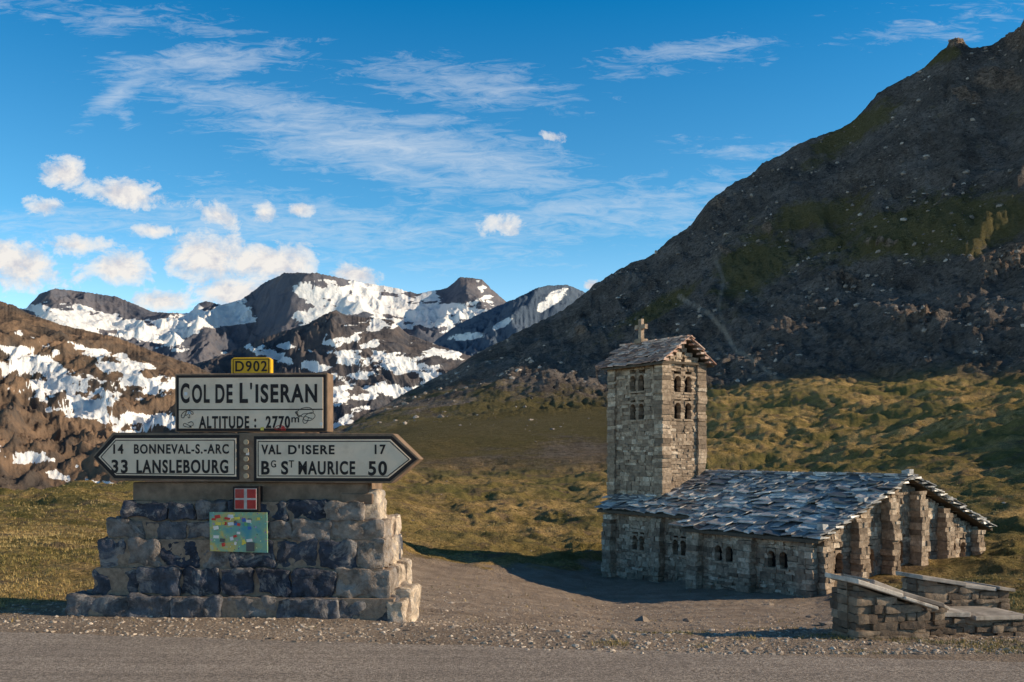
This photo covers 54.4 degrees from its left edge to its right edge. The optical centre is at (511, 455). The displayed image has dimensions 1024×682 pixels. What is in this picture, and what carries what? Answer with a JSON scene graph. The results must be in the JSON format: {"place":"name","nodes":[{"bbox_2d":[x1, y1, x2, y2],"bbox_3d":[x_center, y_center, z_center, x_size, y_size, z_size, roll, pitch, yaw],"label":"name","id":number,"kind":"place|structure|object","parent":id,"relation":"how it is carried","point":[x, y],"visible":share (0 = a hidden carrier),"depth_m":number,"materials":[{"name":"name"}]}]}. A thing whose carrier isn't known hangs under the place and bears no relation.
{"place":"outdoors","nodes":[
{"label":"outdoors","id":0,"kind":"place"},
{"bbox_2d":[0,301,318,489],"bbox_3d":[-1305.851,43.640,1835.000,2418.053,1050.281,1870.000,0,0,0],"label":"brown mountain slope","id":1,"kind":"structure","parent":0,"point":[72,400],"depth_m":1519.36,"materials":[{"name":"brown stone"}]},
{"bbox_2d":[235,489,255,508],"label":"shield red field","id":2,"kind":"structure","parent":0,"point":[239,493],"depth_m":9.97,"materials":[{"name":"red paint"}]},
{"bbox_2d":[235,488,256,508],"bbox_3d":[-2.670,0.440,9.978,0.223,0.210,0.007,0,0,4],"label":"shield white cross","id":3,"kind":"object","parent":2,"relation":"attached to","point":[245,498],"visible":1,"depth_m":9.97,"materials":[{"name":"white paint"}]},
{"bbox_2d":[19,272,505,363],"bbox_3d":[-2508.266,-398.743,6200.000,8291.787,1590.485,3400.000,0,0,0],"label":"snowy mountain range","id":4,"kind":"structure","parent":0,"point":[206,330],"depth_m":5831.29,"materials":[{"name":"white snow"}]},
{"bbox_2d":[193,310,470,432],"bbox_3d":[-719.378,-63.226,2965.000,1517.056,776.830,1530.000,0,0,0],"label":"dark mountain","id":5,"kind":"structure","parent":0,"point":[369,364],"depth_m":2808.77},
{"bbox_2d":[433,285,584,355],"bbox_3d":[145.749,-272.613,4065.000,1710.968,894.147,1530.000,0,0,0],"label":"blue mountain ridge","id":6,"kind":"structure","parent":0,"point":[473,335],"depth_m":3928.72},
{"bbox_2d":[0,20,1023,661],"bbox_3d":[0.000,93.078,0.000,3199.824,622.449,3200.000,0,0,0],"label":"ground terrain","id":7,"kind":"structure","parent":0,"point":[868,392],"depth_m":221.10,"materials":[{"name":"plant"}]},
{"bbox_2d":[65,498,421,622],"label":"base stones","id":8,"kind":"object","parent":7,"relation":"on","point":[314,587],"visible":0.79,"depth_m":9.96,"materials":[{"name":"grey stone"}]},
{"bbox_2d":[209,512,267,552],"bbox_3d":[-2.726,0.771,9.930,0.590,0.400,0.020,0,0,4],"label":"tourist map board","id":9,"kind":"object","parent":8,"relation":"on","point":[257,533],"visible":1,"depth_m":9.92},
{"bbox_2d":[246,542,254,551],"bbox_3d":[-2.600,0.912,9.894,0.085,0.092,0.002,0,0,5],"label":"sticker","id":10,"kind":"object","parent":9,"relation":"attached to","point":[250,546],"visible":1,"depth_m":9.89,"materials":[{"name":"grey"}]},
{"bbox_2d":[88,501,400,619],"bbox_3d":[-2.772,1.125,10.491,3.310,1.305,1.196,0,0,4],"label":"mortar","id":11,"kind":"object","parent":8,"relation":"on","point":[374,609],"visible":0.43,"depth_m":10.01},
{"bbox_2d":[364,489,386,519],"bbox_3d":[-1.433,0.521,10.211,0.255,0.364,0.432,0,0,4],"label":"corner stone","id":12,"kind":"object","parent":11,"relation":"on","point":[375,509],"visible":0.56,"depth_m":10.03,"materials":[{"name":"beige stone"}]},
{"bbox_2d":[233,486,262,510],"bbox_3d":[-2.662,0.440,10.086,0.262,0.249,0.210,0,0,4],"label":"shield frame","id":13,"kind":"object","parent":8,"relation":"on","point":[259,494],"visible":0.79,"depth_m":9.99,"materials":[{"name":"metal"}]},
{"bbox_2d":[133,481,381,503],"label":"plinth","id":14,"kind":"structure","parent":8,"relation":"on","point":[195,491],"depth_m":10.12,"materials":[{"name":"concrete"}]},
{"bbox_2d":[93,433,422,482],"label":"arrow slab","id":15,"kind":"structure","parent":14,"relation":"on","point":[250,447],"depth_m":10.04,"materials":[{"name":"concrete"}]},
{"bbox_2d":[94,435,238,479],"bbox_3d":[-3.507,0.023,10.096,1.515,0.453,0.005,0,0,4],"label":"border","id":16,"kind":"object","parent":15,"relation":"attached to","point":[101,451],"visible":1,"depth_m":10.09,"materials":[{"name":"paint"}]},
{"bbox_2d":[99,438,235,476],"bbox_3d":[-3.495,0.023,10.092,1.433,0.387,0.013,0,0,4],"label":"panel","id":17,"kind":"object","parent":15,"relation":"attached to","point":[129,456],"visible":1,"depth_m":10.08,"materials":[{"name":"beige ceramic"}]},
{"bbox_2d":[113,444,122,453],"bbox_3d":[-4.002,-0.062,10.120,0.105,0.098,0.003,0,0,4],"label":"text","id":18,"kind":"object","parent":17,"relation":"attached to","point":[120,448],"visible":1,"depth_m":10.12,"materials":[{"name":"paint"}]},
{"bbox_2d":[111,460,127,472],"bbox_3d":[-3.989,0.115,10.119,0.171,0.138,0.003,0,0,4],"label":"text","id":19,"kind":"object","parent":17,"relation":"attached to","point":[124,466],"visible":1,"depth_m":10.12,"materials":[{"name":"paint"}]},
{"bbox_2d":[134,444,228,453],"bbox_3d":[-3.347,-0.062,10.074,0.984,0.098,0.003,0,0,4],"label":"sign lettering","id":20,"kind":"object","parent":17,"relation":"attached to","point":[180,449],"visible":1,"depth_m":10.08,"materials":[{"name":"paint"}]},
{"bbox_2d":[136,460,227,472],"bbox_3d":[-3.337,0.115,10.074,0.952,0.138,0.005,0,0,4],"label":"text lanslebourg","id":21,"kind":"object","parent":17,"relation":"attached to","point":[180,466],"visible":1,"depth_m":10.07,"materials":[{"name":"paint"}]},
{"bbox_2d":[175,373,332,432],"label":"title slab","id":22,"kind":"structure","parent":15,"relation":"on","point":[329,402],"depth_m":10.05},
{"bbox_2d":[181,383,188,402],"bbox_3d":[-3.308,-0.627,10.072,0.092,0.203,0.003,0,0,4],"label":"text","id":23,"kind":"object","parent":22,"relation":"attached to","point":[184,385],"visible":1,"depth_m":10.07,"materials":[{"name":"paint"}]},
{"bbox_2d":[181,409,192,417],"bbox_3d":[-3.286,-0.418,10.070,0.131,0.094,0.007,0,0,4],"label":"graffiti","id":24,"kind":"object","parent":22,"relation":"attached to","point":[187,414],"visible":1,"depth_m":10.07,"materials":[{"name":"paint"}]},
{"bbox_2d":[192,384,209,402],"bbox_3d":[-3.144,-0.620,10.060,0.184,0.190,0.006,0,0,5],"label":"sign lettering","id":25,"kind":"object","parent":22,"relation":"attached to","point":[200,397],"visible":1,"depth_m":10.06,"materials":[{"name":"paint"}]},
{"bbox_2d":[199,416,248,427],"bbox_3d":[-2.905,-0.331,10.043,0.518,0.125,0.003,0,0,4],"label":"text altitude","id":26,"kind":"object","parent":22,"relation":"attached to","point":[224,418],"visible":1,"depth_m":10.04,"materials":[{"name":"paint"}]},
{"bbox_2d":[215,384,232,402],"bbox_3d":[-2.905,-0.620,10.043,0.177,0.190,0.003,0,0,4],"label":"sign lettering","id":27,"kind":"object","parent":22,"relation":"attached to","point":[228,393],"visible":1,"depth_m":10.04,"materials":[{"name":"paint"}]},
{"bbox_2d":[240,383,247,402],"bbox_3d":[-2.703,-0.627,10.029,0.085,0.203,0.003,0,0,4],"label":"text","id":28,"kind":"object","parent":22,"relation":"attached to","point":[243,400],"visible":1,"depth_m":10.03,"materials":[{"name":"paint"}]},
{"bbox_2d":[179,377,322,428],"bbox_3d":[-2.633,-0.525,10.032,1.483,0.512,0.013,0,0,4],"label":"title panel","id":29,"kind":"object","parent":22,"relation":"attached to","point":[259,416],"visible":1,"depth_m":10.03,"materials":[{"name":"white paint"}]},
{"bbox_2d":[177,375,325,430],"bbox_3d":[-2.633,-0.525,10.035,1.535,0.564,0.005,0,0,4],"label":"title border","id":30,"kind":"object","parent":22,"relation":"attached to","point":[259,429],"visible":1,"depth_m":10.03,"materials":[{"name":"black paint"}]},
{"bbox_2d":[231,357,272,372],"bbox_3d":[-2.643,-0.901,10.129,0.413,0.180,0.080,0,0,4],"label":"route plate","id":31,"kind":"object","parent":22,"relation":"on","point":[245,368],"visible":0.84,"depth_m":10.09,"materials":[{"name":"paint"}]},
{"bbox_2d":[233,359,268,372],"bbox_3d":[-2.646,-0.900,10.088,0.374,0.149,0.002,0,0,4],"label":"route plate border","id":32,"kind":"object","parent":31,"relation":"attached to","point":[250,359],"visible":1,"depth_m":10.09,"materials":[{"name":"black paint"}]},
{"bbox_2d":[235,361,266,370],"bbox_3d":[-2.643,-0.901,10.087,0.328,0.108,0.004,0,0,4],"label":"text","id":33,"kind":"object","parent":31,"relation":"attached to","point":[250,365],"visible":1,"depth_m":10.09,"materials":[{"name":"paint"}]},
{"bbox_2d":[266,416,289,427],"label":"sign numerals","id":34,"kind":"object","parent":22,"relation":"attached to","point":[275,418],"visible":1,"depth_m":10.00,"materials":[{"name":"paint"}]},
{"bbox_2d":[255,384,316,402],"bbox_3d":[-2.267,-0.620,9.999,0.630,0.190,0.004,0,0,4],"label":"sign lettering","id":35,"kind":"object","parent":22,"relation":"attached to","point":[295,395],"visible":1,"depth_m":10.00,"materials":[{"name":"paint"}]},
{"bbox_2d":[295,407,313,416],"bbox_3d":[-2.082,-0.428,9.986,0.187,0.107,0.007,0,0,4],"label":"graffiti","id":36,"kind":"object","parent":22,"relation":"attached to","point":[296,412],"visible":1,"depth_m":9.99,"materials":[{"name":"paint"}]},
{"bbox_2d":[302,412,314,423],"bbox_3d":[-2.037,-0.371,9.983,0.132,0.114,0.007,0,0,4],"label":"graffiti","id":37,"kind":"object","parent":22,"relation":"attached to","point":[308,418],"visible":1,"depth_m":9.98,"materials":[{"name":"paint"}]},
{"bbox_2d":[257,439,410,477],"bbox_3d":[-1.788,0.036,9.973,1.571,0.387,0.011,0,0,4],"label":"panel","id":38,"kind":"object","parent":15,"relation":"attached to","point":[363,454],"visible":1,"depth_m":9.97,"materials":[{"name":"beige ceramic"}]},
{"bbox_2d":[101,409,408,476],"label":"panel lines","id":39,"kind":"object","parent":38,"relation":"attached to","point":[258,447],"visible":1,"depth_m":10.03,"materials":[{"name":"paint"}]},
{"bbox_2d":[261,461,269,474],"bbox_3d":[-2.480,0.128,10.014,0.085,0.138,0.003,0,0,4],"label":"text","id":40,"kind":"object","parent":38,"relation":"attached to","point":[263,467],"visible":1,"depth_m":10.01,"materials":[{"name":"paint"}]},
{"bbox_2d":[261,445,280,453],"bbox_3d":[-2.421,-0.056,10.010,0.204,0.098,0.003,0,0,4],"label":"sign lettering","id":41,"kind":"object","parent":38,"relation":"attached to","point":[272,450],"visible":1,"depth_m":10.01,"materials":[{"name":"paint"}]},
{"bbox_2d":[281,461,287,474],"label":"text","id":42,"kind":"object","parent":38,"relation":"attached to","point":[284,467],"visible":1,"depth_m":10.00,"materials":[{"name":"paint"}]},
{"bbox_2d":[288,445,334,453],"bbox_3d":[-2.012,-0.056,9.981,0.472,0.098,0.003,0,0,4],"label":"sign lettering","id":43,"kind":"object","parent":38,"relation":"attached to","point":[314,449],"visible":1,"depth_m":9.98,"materials":[{"name":"paint"}]},
{"bbox_2d":[298,461,354,474],"bbox_3d":[-1.855,0.128,9.970,0.577,0.138,0.004,0,0,4],"label":"text","id":44,"kind":"object","parent":38,"relation":"attached to","point":[301,467],"visible":1,"depth_m":9.97,"materials":[{"name":"paint"}]},
{"bbox_2d":[254,436,416,480],"bbox_3d":[-1.773,0.036,9.975,1.659,0.453,0.005,0,0,4],"label":"border","id":45,"kind":"object","parent":38,"relation":"attached to","point":[407,453],"visible":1,"depth_m":9.97,"materials":[{"name":"paint"}]},
{"bbox_2d":[368,461,386,474],"bbox_3d":[-1.341,0.131,9.934,0.190,0.144,0.003,0,0,4],"label":"text","id":46,"kind":"object","parent":38,"relation":"attached to","point":[379,467],"visible":1,"depth_m":9.93,"materials":[{"name":"paint"}]},
{"bbox_2d":[375,445,384,453],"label":"text","id":47,"kind":"object","parent":38,"relation":"attached to","point":[383,446],"visible":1,"depth_m":9.93,"materials":[{"name":"paint"}]},
{"bbox_2d":[0,578,1023,654],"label":"gravel","id":48,"kind":"structure","parent":7,"relation":"on","point":[745,651],"depth_m":8.91,"materials":[{"name":"grey gravel"}]},
{"bbox_2d":[0,473,1023,633],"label":"meadow grass","id":49,"kind":"structure","parent":7,"relation":"on","point":[97,551],"depth_m":23.41,"materials":[{"name":"green plant"}]},
{"bbox_2d":[112,481,1021,626],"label":"meadow rocks","id":50,"kind":"object","parent":7,"relation":"on","point":[643,618],"visible":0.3,"depth_m":20.10,"materials":[{"name":"stone"}]},
{"bbox_2d":[377,30,1023,441],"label":"scree boulders","id":51,"kind":"object","parent":7,"relation":"on","point":[903,172],"visible":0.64,"depth_m":346.77,"materials":[{"name":"grey stone"}]},
{"bbox_2d":[595,319,996,597],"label":"stone chapel","id":52,"kind":"structure","parent":7,"relation":"on","point":[672,508],"depth_m":37.85,"materials":[{"name":"stone"}]},
{"bbox_2d":[837,582,913,635],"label":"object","id":53,"kind":"object","parent":7,"relation":"on","point":[871,594],"visible":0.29,"depth_m":8.82,"materials":[{"name":"grey stone"}]},
{"bbox_2d":[830,579,930,639],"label":"wall stones","id":54,"kind":"object","parent":53,"relation":"on","point":[852,616],"depth_m":8.84,"materials":[{"name":"grey stone"}]},
{"bbox_2d":[825,572,937,609],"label":"flagstones","id":55,"kind":"object","parent":53,"relation":"on","point":[875,588],"visible":0.82,"depth_m":8.80,"materials":[{"name":"grey stone"}]},
{"bbox_2d":[906,596,946,636],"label":"wall stones","id":56,"kind":"object","parent":7,"relation":"on","point":[936,621],"depth_m":9.35,"materials":[{"name":"grey stone"}]},
{"bbox_2d":[844,574,949,609],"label":"flagstones","id":57,"kind":"object","parent":56,"relation":"on","point":[926,600],"visible":0.65,"depth_m":9.27,"materials":[{"name":"grey stone"}]},
{"bbox_2d":[900,577,1009,609],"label":"wall stones","id":58,"kind":"object","parent":7,"relation":"on","point":[962,596],"depth_m":10.10,"materials":[{"name":"grey stone"}]},
{"bbox_2d":[896,571,1014,591],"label":"flagstones","id":59,"kind":"object","parent":58,"relation":"on","point":[975,585],"visible":0.98,"depth_m":10.11,"materials":[{"name":"grey stone"}]},
{"bbox_2d":[926,583,998,607],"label":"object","id":60,"kind":"object","parent":7,"relation":"on","point":[941,584],"visible":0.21,"depth_m":10.15,"materials":[{"name":"grey stone"}]},
{"bbox_2d":[955,621,1022,631],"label":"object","id":61,"kind":"object","parent":7,"relation":"on","point":[988,626],"visible":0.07,"depth_m":9.59,"materials":[{"name":"grey stone"}]},
{"bbox_2d":[939,612,1023,636],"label":"wall stones","id":62,"kind":"object","parent":61,"relation":"on","point":[967,625],"depth_m":9.50,"materials":[{"name":"grey stone"}]},
{"bbox_2d":[945,606,1023,620],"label":"flagstones","id":63,"kind":"object","parent":62,"relation":"on","point":[977,613],"visible":0.73,"depth_m":9.53,"materials":[{"name":"grey stone"}]},
{"bbox_2d":[0,632,1023,681],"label":"road","id":64,"kind":"structure","parent":0,"point":[42,657],"depth_m":7.59,"materials":[{"name":"grey asphalt"}]},
{"bbox_2d":[0,0,1023,313],"label":"sky","id":65,"kind":"structure","parent":0,"point":[165,156],"materials":[{"name":"blue"}]},
{"bbox_2d":[586,613,1023,654],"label":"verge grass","id":66,"kind":"structure","parent":0,"point":[689,632],"depth_m":8.61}
]}

